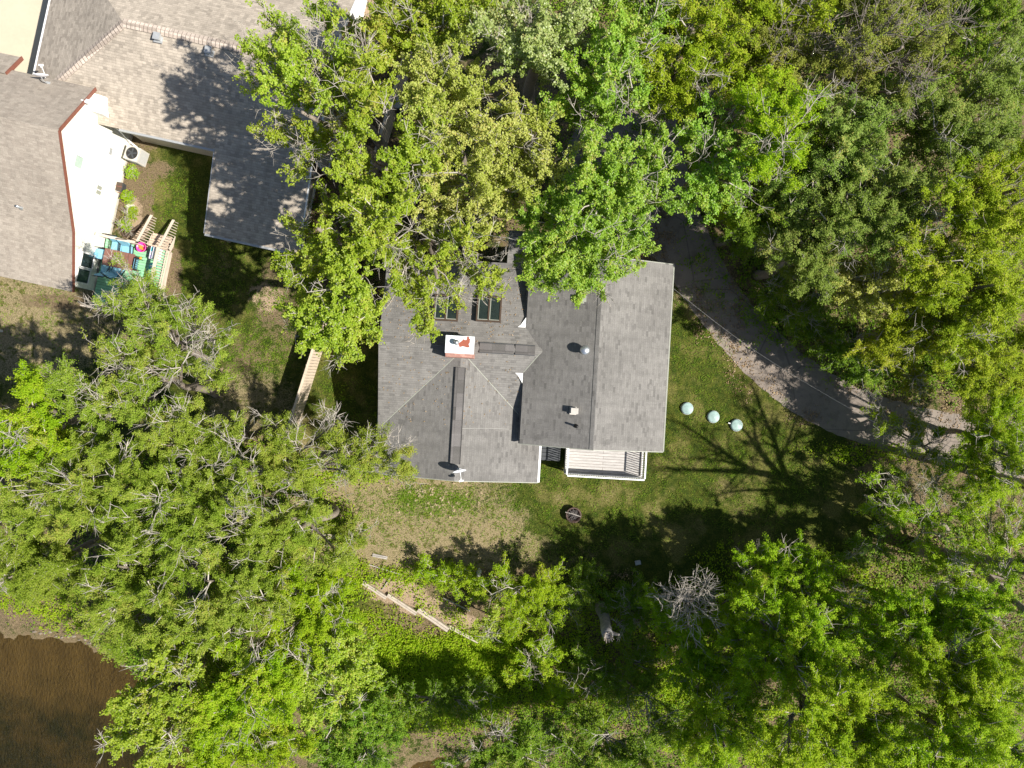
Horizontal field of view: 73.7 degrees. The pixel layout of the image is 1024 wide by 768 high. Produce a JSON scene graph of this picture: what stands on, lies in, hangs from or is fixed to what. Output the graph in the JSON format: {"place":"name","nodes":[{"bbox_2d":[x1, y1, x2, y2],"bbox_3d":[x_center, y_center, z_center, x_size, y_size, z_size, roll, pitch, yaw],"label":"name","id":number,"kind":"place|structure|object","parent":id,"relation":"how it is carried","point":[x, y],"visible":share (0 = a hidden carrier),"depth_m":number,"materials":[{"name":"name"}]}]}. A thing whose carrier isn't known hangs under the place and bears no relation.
{"place":"outdoors","nodes":[
{"label":"outdoors","id":0,"kind":"place"},
{"bbox_2d":[0,0,48,73],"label":"concrete driveway","id":1,"kind":"structure","parent":0,"point":[21,23],"depth_m":35.00,"materials":[{"name":"beige concrete"}]},
{"bbox_2d":[0,0,1023,767],"bbox_3d":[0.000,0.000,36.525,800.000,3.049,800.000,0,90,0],"label":"ground","id":2,"kind":"structure","parent":0,"point":[56,694],"depth_m":35.00,"materials":[{"name":"green plant"}]},
{"bbox_2d":[0,522,112,610],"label":"tree","id":3,"kind":"object","parent":2,"relation":"on","point":[31,570],"visible":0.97,"depth_m":26.87,"materials":[{"name":"green plant"}]},
{"bbox_2d":[0,359,116,492],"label":"tree","id":4,"kind":"object","parent":2,"relation":"on","point":[23,425],"visible":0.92,"depth_m":26.06,"materials":[{"name":"green plant"}]},
{"bbox_2d":[0,419,164,545],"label":"tree","id":5,"kind":"object","parent":2,"relation":"on","point":[59,486],"visible":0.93,"depth_m":25.99,"materials":[{"name":"green plant"}]},
{"bbox_2d":[31,348,182,460],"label":"tree","id":6,"kind":"object","parent":2,"relation":"on","point":[95,412],"visible":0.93,"depth_m":26.92,"materials":[{"name":"green plant"}]},
{"bbox_2d":[80,233,171,310],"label":"green deck","id":7,"kind":"structure","parent":2,"relation":"on","point":[162,267],"depth_m":34.65,"materials":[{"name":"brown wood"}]},
{"bbox_2d":[102,248,138,271],"bbox_3d":[-19.557,-6.189,34.283,1.520,0.734,0.840,12,90,0],"label":"patio table","id":8,"kind":"object","parent":7,"relation":"on","point":[130,257],"visible":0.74,"depth_m":33.92,"materials":[{"name":"brown paint"}]},
{"bbox_2d":[63,528,205,667],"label":"tree","id":9,"kind":"object","parent":2,"relation":"on","point":[129,582],"visible":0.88,"depth_m":26.27,"materials":[{"name":"green plant"}]},
{"bbox_2d":[123,144,148,166],"bbox_3d":[-19.027,-11.553,34.570,0.732,0.860,0.732,18,90,0],"label":"air conditioner","id":10,"kind":"object","parent":2,"relation":"on","point":[136,155],"visible":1,"depth_m":34.18,"materials":[{"name":"beige metal"}]},
{"bbox_2d":[136,215,177,251],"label":"deck stairs","id":11,"kind":"structure","parent":2,"relation":"on","point":[160,240],"depth_m":34.67,"materials":[{"name":"beige wood"}]},
{"bbox_2d":[78,327,237,400],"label":"tree","id":12,"kind":"object","parent":2,"relation":"on","point":[174,358],"visible":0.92,"depth_m":27.03,"materials":[{"name":"green plant"}]},
{"bbox_2d":[77,243,239,368],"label":"tree","id":13,"kind":"object","parent":2,"relation":"on","point":[133,307],"visible":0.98,"depth_m":27.27,"materials":[{"name":"green plant"}]},
{"bbox_2d":[94,615,240,767],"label":"tree","id":14,"kind":"object","parent":2,"relation":"on","point":[171,672],"visible":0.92,"depth_m":25.90,"materials":[{"name":"green plant"}]},
{"bbox_2d":[93,462,272,590],"bbox_3d":[-13.184,5.215,29.537,7.909,11.182,4.484,-31,90,0],"label":"tree","id":15,"kind":"object","parent":2,"relation":"on","point":[172,516],"visible":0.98,"depth_m":26.01,"materials":[{"name":"green plant"}]},
{"bbox_2d":[0,0,366,292],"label":"cream house","id":16,"kind":"structure","parent":2,"relation":"on","point":[120,73],"depth_m":31.61,"materials":[{"name":"brown"}]},
{"bbox_2d":[75,265,91,284],"bbox_3d":[-21.086,-5.343,33.546,0.080,1.010,0.840,12,90,0],"label":"window","id":17,"kind":"structure","parent":16,"relation":"in","point":[82,275],"depth_m":33.50,"materials":[{"name":"white paint"}]},
{"bbox_2d":[79,251,95,271],"bbox_3d":[-20.935,-6.033,33.615,0.080,1.010,0.840,12,90,0],"label":"window","id":18,"kind":"structure","parent":16,"relation":"in","point":[86,260],"depth_m":33.58,"materials":[{"name":"white paint"}]},
{"bbox_2d":[129,389,260,498],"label":"tree","id":19,"kind":"object","parent":2,"relation":"on","point":[203,443],"visible":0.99,"depth_m":26.85,"materials":[{"name":"green plant"}]},
{"bbox_2d":[155,535,296,670],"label":"tree","id":20,"kind":"object","parent":2,"relation":"on","point":[242,587],"visible":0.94,"depth_m":25.97,"materials":[{"name":"green plant"}]},
{"bbox_2d":[176,669,324,767],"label":"tree","id":21,"kind":"object","parent":2,"relation":"on","point":[280,735],"visible":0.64,"depth_m":27.12,"materials":[{"name":"green plant"}]},
{"bbox_2d":[182,629,319,767],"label":"tree","id":22,"kind":"object","parent":2,"relation":"on","point":[264,687],"visible":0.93,"depth_m":25.74,"materials":[{"name":"green plant"}]},
{"bbox_2d":[204,487,357,585],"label":"tree","id":23,"kind":"object","parent":2,"relation":"on","point":[261,541],"visible":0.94,"depth_m":27.61,"materials":[{"name":"green plant"}]},
{"bbox_2d":[212,549,366,678],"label":"tree","id":24,"kind":"object","parent":2,"relation":"on","point":[309,598],"visible":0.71,"depth_m":27.68,"materials":[{"name":"green plant"}]},
{"bbox_2d":[225,0,388,161],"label":"tree","id":25,"kind":"object","parent":2,"relation":"on","point":[294,66],"visible":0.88,"depth_m":23.39,"materials":[{"name":"green plant"}]},
{"bbox_2d":[246,23,399,186],"bbox_3d":[-6.454,-9.077,28.265,6.182,13.801,4.339,-24,90,0],"label":"tree","id":26,"kind":"object","parent":2,"relation":"on","point":[316,143],"visible":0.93,"depth_m":23.36,"materials":[{"name":"green plant"}]},
{"bbox_2d":[272,623,386,733],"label":"tree","id":27,"kind":"object","parent":2,"relation":"on","point":[338,671],"visible":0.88,"depth_m":27.87,"materials":[{"name":"green plant"}]},
{"bbox_2d":[269,248,395,375],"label":"tree","id":28,"kind":"object","parent":2,"relation":"on","point":[341,305],"visible":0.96,"depth_m":24.57,"materials":[{"name":"green plant"}]},
{"bbox_2d":[238,401,427,518],"bbox_3d":[-8.253,3.012,30.831,9.682,8.748,4.914,0,90,0],"label":"tree","id":29,"kind":"object","parent":2,"relation":"on","point":[296,466],"visible":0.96,"depth_m":27.96,"materials":[{"name":"green plant"}]},
{"bbox_2d":[304,512,379,570],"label":"bush","id":30,"kind":"object","parent":2,"relation":"on","point":[341,535],"visible":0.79,"depth_m":33.50,"materials":[{"name":"green plant"}]},
{"bbox_2d":[269,170,416,302],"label":"tree","id":31,"kind":"object","parent":2,"relation":"on","point":[328,237],"visible":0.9,"depth_m":23.93,"materials":[{"name":"green plant"}]},
{"bbox_2d":[279,51,413,449],"bbox_3d":[-7.934,-7.479,34.200,0.226,1.700,23.124,17,90,0],"label":"board fence","id":32,"kind":"object","parent":2,"relation":"on","point":[312,365],"visible":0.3,"depth_m":33.97,"materials":[{"name":"beige wood"}]},
{"bbox_2d":[292,684,409,767],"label":"tree","id":33,"kind":"object","parent":2,"relation":"on","point":[354,742],"visible":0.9,"depth_m":30.48,"materials":[{"name":"green plant"}]},
{"bbox_2d":[322,103,450,214],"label":"tree","id":34,"kind":"object","parent":2,"relation":"on","point":[403,157],"visible":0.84,"depth_m":23.20,"materials":[{"name":"green plant"}]},
{"bbox_2d":[332,0,501,80],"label":"tree","id":35,"kind":"object","parent":2,"relation":"on","point":[423,21],"visible":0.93,"depth_m":23.71,"materials":[{"name":"green plant"}]},
{"bbox_2d":[417,607,449,631],"bbox_3d":[-4.026,12.039,34.954,1.868,0.295,0.248,34,90,0],"label":"landscape timber","id":36,"kind":"object","parent":2,"relation":"on","point":[440,624],"visible":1,"depth_m":34.82,"materials":[{"name":"beige wood"}]},
{"bbox_2d":[355,205,513,354],"bbox_3d":[-2.652,-4.903,28.876,5.581,12.621,7.616,0,90,0],"label":"tree","id":37,"kind":"object","parent":2,"relation":"on","point":[477,276],"visible":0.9,"depth_m":25.09,"materials":[{"name":"green plant"}]},
{"bbox_2d":[380,671,501,749],"bbox_3d":[-3.696,15.282,33.944,6.346,3.619,3.346,-18,90,0],"label":"bush","id":38,"kind":"object","parent":2,"relation":"on","point":[466,690],"visible":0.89,"depth_m":33.15,"materials":[{"name":"green plant"}]},
{"bbox_2d":[393,19,511,177],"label":"tree","id":39,"kind":"object","parent":2,"relation":"on","point":[467,91],"visible":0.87,"depth_m":23.00,"materials":[{"name":"green plant"}]},
{"bbox_2d":[411,550,498,610],"bbox_3d":[-2.713,9.661,34.054,4.625,2.094,2.212,26,90,0],"label":"bush","id":40,"kind":"object","parent":2,"relation":"on","point":[434,576],"visible":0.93,"depth_m":33.81,"materials":[{"name":"green plant"}]},
{"bbox_2d":[0,423,941,743],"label":"ground cover","id":41,"kind":"object","parent":2,"relation":"on","point":[478,653],"visible":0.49,"depth_m":35.06,"materials":[{"name":"green plant"}]},
{"bbox_2d":[469,600,508,646],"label":"bush","id":42,"kind":"object","parent":2,"relation":"on","point":[493,615],"visible":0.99,"depth_m":32.81,"materials":[{"name":"green plant"}]},
{"bbox_2d":[407,80,596,260],"bbox_3d":[-1.181,-7.782,28.459,6.799,13.423,6.911,-30,90,0],"label":"tree","id":43,"kind":"object","parent":2,"relation":"on","point":[494,178],"visible":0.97,"depth_m":23.18,"materials":[{"name":"green plant"}]},
{"bbox_2d":[431,703,582,767],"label":"tree","id":44,"kind":"object","parent":2,"relation":"on","point":[532,738],"visible":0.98,"depth_m":30.82,"materials":[{"name":"green plant"}]},
{"bbox_2d":[471,550,570,642],"bbox_3d":[0.412,10.173,33.214,4.749,3.786,4.300,0,90,0],"label":"bush","id":45,"kind":"object","parent":2,"relation":"on","point":[506,583],"visible":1,"depth_m":32.43,"materials":[{"name":"green plant"}]},
{"bbox_2d":[375,230,674,482],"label":"grey house","id":46,"kind":"structure","parent":2,"relation":"on","point":[590,374],"depth_m":30.80,"materials":[{"name":"grey"}]},
{"bbox_2d":[383,268,522,424],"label":"roof leaf litter","id":47,"kind":"object","parent":46,"relation":"on","point":[444,360],"visible":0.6,"depth_m":31.00,"materials":[{"name":"brown plant"}]},
{"bbox_2d":[28,0,1023,767],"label":"understory","id":48,"kind":"object","parent":2,"relation":"on","point":[768,338],"visible":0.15,"depth_m":34.81,"materials":[{"name":"green plant"}]},
{"bbox_2d":[466,0,609,117],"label":"tree","id":49,"kind":"object","parent":2,"relation":"on","point":[539,41],"visible":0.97,"depth_m":22.39,"materials":[{"name":"green plant"}]},
{"bbox_2d":[500,629,589,705],"bbox_3d":[1.727,14.271,33.807,4.075,2.593,3.438,34,90,0],"label":"bush","id":50,"kind":"object","parent":2,"relation":"on","point":[544,647],"visible":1,"depth_m":33.58,"materials":[{"name":"green plant"}]},
{"bbox_2d":[541,446,560,460],"bbox_3d":[1.911,3.157,34.565,1.047,0.970,1.344,3,90,0],"label":"dark landing","id":51,"kind":"object","parent":2,"relation":"on","point":[554,452],"visible":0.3,"depth_m":34.10,"materials":[{"name":"grey paint"}]},
{"bbox_2d":[565,507,580,522],"bbox_3d":[3.117,6.663,34.779,0.825,0.441,0.800,0,90,0],"label":"fire pit","id":52,"kind":"object","parent":2,"relation":"on","point":[573,514],"visible":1,"depth_m":34.67,"materials":[{"name":"metal"}]},
{"bbox_2d":[546,556,610,633],"bbox_3d":[3.167,10.337,33.835,2.314,2.550,4.167,21,90,0],"label":"bush","id":53,"kind":"object","parent":2,"relation":"on","point":[588,573],"visible":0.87,"depth_m":33.27,"materials":[{"name":"green plant"}]},
{"bbox_2d":[511,122,689,308],"bbox_3d":[3.415,-6.367,28.176,5.212,13.981,8.026,32,90,0],"label":"tree","id":54,"kind":"object","parent":2,"relation":"on","point":[600,225],"visible":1,"depth_m":23.43,"materials":[{"name":"green plant"}]},
{"bbox_2d":[563,448,646,480],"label":"front deck","id":55,"kind":"structure","parent":2,"relation":"on","point":[612,464],"depth_m":33.95,"materials":[{"name":"white paint"}]},
{"bbox_2d":[594,601,619,642],"bbox_3d":[4.460,11.374,32.686,0.800,4.852,0.665,0,90,0],"label":"tree snag","id":56,"kind":"object","parent":2,"relation":"on","point":[607,633],"visible":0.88,"depth_m":31.44,"materials":[{"name":"grey wood"}]},
{"bbox_2d":[536,0,678,151],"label":"tree","id":57,"kind":"object","parent":2,"relation":"on","point":[600,101],"visible":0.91,"depth_m":23.16,"materials":[{"name":"green plant"}]},
{"bbox_2d":[551,700,690,767],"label":"tree","id":58,"kind":"object","parent":2,"relation":"on","point":[592,721],"visible":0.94,"depth_m":31.07,"materials":[{"name":"green plant"}]},
{"bbox_2d":[570,632,677,734],"bbox_3d":[5.364,14.237,32.906,5.140,4.397,4.580,0,90,0],"label":"bush","id":59,"kind":"object","parent":2,"relation":"on","point":[605,677],"visible":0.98,"depth_m":32.84,"materials":[{"name":"green plant"}]},
{"bbox_2d":[595,567,657,648],"bbox_3d":[5.967,10.793,33.605,3.356,2.995,3.242,-30,90,0],"label":"bush","id":60,"kind":"object","parent":2,"relation":"on","point":[627,595],"visible":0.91,"depth_m":33.22,"materials":[{"name":"green plant"}]},
{"bbox_2d":[597,0,713,143],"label":"tree","id":61,"kind":"object","parent":2,"relation":"on","point":[626,5],"visible":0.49,"depth_m":24.29,"materials":[{"name":"green plant"}]},
{"bbox_2d":[646,564,728,652],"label":"dead tree","id":62,"kind":"object","parent":2,"relation":"on","point":[688,600],"visible":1,"depth_m":29.66,"materials":[{"name":"grey wood"}]},
{"bbox_2d":[634,582,747,710],"bbox_3d":[8.364,11.890,32.196,5.387,5.847,5.946,0,90,0],"label":"bush","id":63,"kind":"object","parent":2,"relation":"on","point":[709,666],"visible":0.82,"depth_m":30.54,"materials":[{"name":"green plant"}]},
{"bbox_2d":[633,0,766,134],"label":"tree","id":64,"kind":"object","parent":2,"relation":"on","point":[700,48],"visible":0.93,"depth_m":23.61,"materials":[{"name":"green plant"}]},
{"bbox_2d":[662,674,782,767],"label":"tree","id":65,"kind":"object","parent":2,"relation":"on","point":[713,711],"visible":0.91,"depth_m":28.53,"materials":[{"name":"green plant"}]},
{"bbox_2d":[659,89,790,226],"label":"tree","id":66,"kind":"object","parent":2,"relation":"on","point":[699,139],"visible":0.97,"depth_m":24.53,"materials":[{"name":"green plant"}]},
{"bbox_2d":[690,154,778,240],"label":"tree","id":67,"kind":"object","parent":2,"relation":"on","point":[720,217],"visible":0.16,"depth_m":27.20,"materials":[{"name":"green plant"}]},
{"bbox_2d":[715,226,760,264],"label":"bush","id":68,"kind":"object","parent":2,"relation":"on","point":[722,239],"visible":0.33,"depth_m":32.39,"materials":[{"name":"green plant"}]},
{"bbox_2d":[713,164,814,256],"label":"tree","id":69,"kind":"object","parent":2,"relation":"on","point":[748,217],"visible":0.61,"depth_m":26.42,"materials":[{"name":"green plant"}]},
{"bbox_2d":[708,0,844,117],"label":"tree","id":70,"kind":"object","parent":2,"relation":"on","point":[771,10],"visible":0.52,"depth_m":24.12,"materials":[{"name":"green plant"}]},
{"bbox_2d":[749,267,804,319],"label":"bush","id":71,"kind":"object","parent":2,"relation":"on","point":[781,292],"visible":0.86,"depth_m":32.09,"materials":[{"name":"green plant"}]},
{"bbox_2d":[728,63,844,192],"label":"tree","id":72,"kind":"object","parent":2,"relation":"on","point":[779,118],"visible":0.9,"depth_m":23.13,"materials":[{"name":"green plant"}]},
{"bbox_2d":[714,570,867,712],"bbox_3d":[12.380,11.510,30.606,7.775,9.050,6.674,0,90,0],"label":"tree","id":73,"kind":"object","parent":2,"relation":"on","point":[784,648],"visible":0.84,"depth_m":28.13,"materials":[{"name":"green plant"}]},
{"bbox_2d":[730,528,874,638],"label":"tree","id":74,"kind":"object","parent":2,"relation":"on","point":[814,578],"visible":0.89,"depth_m":30.95,"materials":[{"name":"green plant"}]},
{"bbox_2d":[726,0,884,123],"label":"tree","id":75,"kind":"object","parent":2,"relation":"on","point":[813,53],"visible":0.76,"depth_m":24.00,"materials":[{"name":"green plant"}]},
{"bbox_2d":[752,194,860,306],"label":"tree","id":76,"kind":"object","parent":2,"relation":"on","point":[812,254],"visible":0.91,"depth_m":26.56,"materials":[{"name":"green plant"}]},
{"bbox_2d":[774,288,838,345],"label":"bush","id":77,"kind":"object","parent":2,"relation":"on","point":[809,308],"visible":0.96,"depth_m":31.76,"materials":[{"name":"green plant"}]},
{"bbox_2d":[795,319,843,357],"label":"bush","id":78,"kind":"object","parent":2,"relation":"on","point":[829,331],"visible":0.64,"depth_m":32.11,"materials":[{"name":"green plant"}]},
{"bbox_2d":[808,323,870,373],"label":"bush","id":79,"kind":"object","parent":2,"relation":"on","point":[839,351],"visible":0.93,"depth_m":31.52,"materials":[{"name":"green plant"}]},
{"bbox_2d":[748,658,936,767],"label":"tree","id":80,"kind":"object","parent":2,"relation":"on","point":[822,718],"visible":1,"depth_m":24.95,"materials":[{"name":"green plant"}]},
{"bbox_2d":[757,137,929,270],"bbox_3d":[13.115,-7.260,29.749,7.288,10.743,5.083,39,90,0],"label":"tree","id":81,"kind":"object","parent":2,"relation":"on","point":[804,194],"visible":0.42,"depth_m":25.69,"materials":[{"name":"green plant"}]},
{"bbox_2d":[797,79,905,185],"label":"tree","id":82,"kind":"object","parent":2,"relation":"on","point":[852,136],"visible":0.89,"depth_m":24.04,"materials":[{"name":"green plant"}]},
{"bbox_2d":[829,527,896,570],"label":"bush","id":83,"kind":"object","parent":2,"relation":"on","point":[861,550],"visible":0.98,"depth_m":32.82,"materials":[{"name":"green plant"}]},
{"bbox_2d":[816,242,913,323],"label":"tree","id":84,"kind":"object","parent":2,"relation":"on","point":[851,291],"visible":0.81,"depth_m":27.74,"materials":[{"name":"green plant"}]},
{"bbox_2d":[840,354,895,403],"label":"bush","id":85,"kind":"object","parent":2,"relation":"on","point":[871,377],"visible":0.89,"depth_m":31.63,"materials":[{"name":"green plant"}]},
{"bbox_2d":[808,137,963,250],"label":"tree","id":86,"kind":"object","parent":2,"relation":"on","point":[899,205],"visible":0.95,"depth_m":24.85,"materials":[{"name":"green plant"}]},
{"bbox_2d":[798,0,993,131],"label":"tree","id":87,"kind":"object","parent":2,"relation":"on","point":[868,69],"visible":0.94,"depth_m":23.28,"materials":[{"name":"green plant"}]},
{"bbox_2d":[813,0,979,107],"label":"tree","id":88,"kind":"object","parent":2,"relation":"on","point":[937,59],"visible":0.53,"depth_m":25.13,"materials":[{"name":"green plant"}]},
{"bbox_2d":[859,399,958,469],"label":"tree","id":89,"kind":"object","parent":2,"relation":"on","point":[920,433],"visible":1,"depth_m":31.55,"materials":[{"name":"green plant"}]},
{"bbox_2d":[842,281,979,381],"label":"tree","id":90,"kind":"object","parent":2,"relation":"on","point":[895,332],"visible":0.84,"depth_m":27.83,"materials":[{"name":"green plant"}]},
{"bbox_2d":[850,444,978,560],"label":"tree","id":91,"kind":"object","parent":2,"relation":"on","point":[930,519],"visible":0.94,"depth_m":32.07,"materials":[{"name":"green plant"}]},
{"bbox_2d":[893,353,941,403],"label":"bush","id":92,"kind":"object","parent":2,"relation":"on","point":[918,376],"visible":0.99,"depth_m":31.71,"materials":[{"name":"green plant"}]},
{"bbox_2d":[837,575,1023,693],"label":"tree","id":93,"kind":"object","parent":2,"relation":"on","point":[929,618],"visible":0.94,"depth_m":28.38,"materials":[{"name":"green plant"}]},
{"bbox_2d":[859,665,1023,767],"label":"tree","id":94,"kind":"object","parent":2,"relation":"on","point":[957,751],"visible":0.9,"depth_m":24.28,"materials":[{"name":"green plant"}]},
{"bbox_2d":[879,15,1023,191],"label":"tree","id":95,"kind":"object","parent":2,"relation":"on","point":[944,130],"visible":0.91,"depth_m":24.17,"materials":[{"name":"green plant"}]},
{"bbox_2d":[886,218,1022,375],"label":"tree","id":96,"kind":"object","parent":2,"relation":"on","point":[966,339],"visible":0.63,"depth_m":26.48,"materials":[{"name":"green plant"}]},
{"bbox_2d":[890,208,1023,337],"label":"tree","id":97,"kind":"object","parent":2,"relation":"on","point":[1002,296],"visible":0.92,"depth_m":25.39,"materials":[{"name":"green plant"}]},
{"bbox_2d":[893,612,1023,767],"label":"tree","id":98,"kind":"object","parent":2,"relation":"on","point":[982,681],"visible":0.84,"depth_m":26.86,"materials":[{"name":"green plant"}]},
{"bbox_2d":[896,139,1023,258],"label":"tree","id":99,"kind":"object","parent":2,"relation":"on","point":[988,192],"visible":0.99,"depth_m":24.04,"materials":[{"name":"green plant"}]},
{"bbox_2d":[909,538,1023,625],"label":"tree","id":100,"kind":"object","parent":2,"relation":"on","point":[1018,604],"visible":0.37,"depth_m":29.64,"materials":[{"name":"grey plant"}]},
{"bbox_2d":[911,475,1023,604],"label":"tree","id":101,"kind":"object","parent":2,"relation":"on","point":[955,562],"visible":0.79,"depth_m":30.82,"materials":[{"name":"green plant"}]},
{"bbox_2d":[916,0,1023,122],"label":"tree","id":102,"kind":"object","parent":2,"relation":"on","point":[985,36],"visible":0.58,"depth_m":29.81,"materials":[{"name":"green plant"}]},
{"bbox_2d":[934,318,1023,414],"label":"tree","id":103,"kind":"object","parent":2,"relation":"on","point":[979,370],"visible":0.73,"depth_m":28.41,"materials":[{"name":"green plant"}]},
{"bbox_2d":[943,381,1023,510],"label":"tree","id":104,"kind":"object","parent":2,"relation":"on","point":[982,445],"visible":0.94,"depth_m":29.43,"materials":[{"name":"green plant"}]},
{"bbox_2d":[327,12,970,713],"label":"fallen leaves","id":105,"kind":"object","parent":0,"point":[723,356],"visible":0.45,"depth_m":34.97,"materials":[{"name":"brown plant"}]},
{"bbox_2d":[567,13,1023,477],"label":"driveway","id":106,"kind":"structure","parent":0,"point":[835,415],"depth_m":35.00,"materials":[{"name":"grey asphalt"}]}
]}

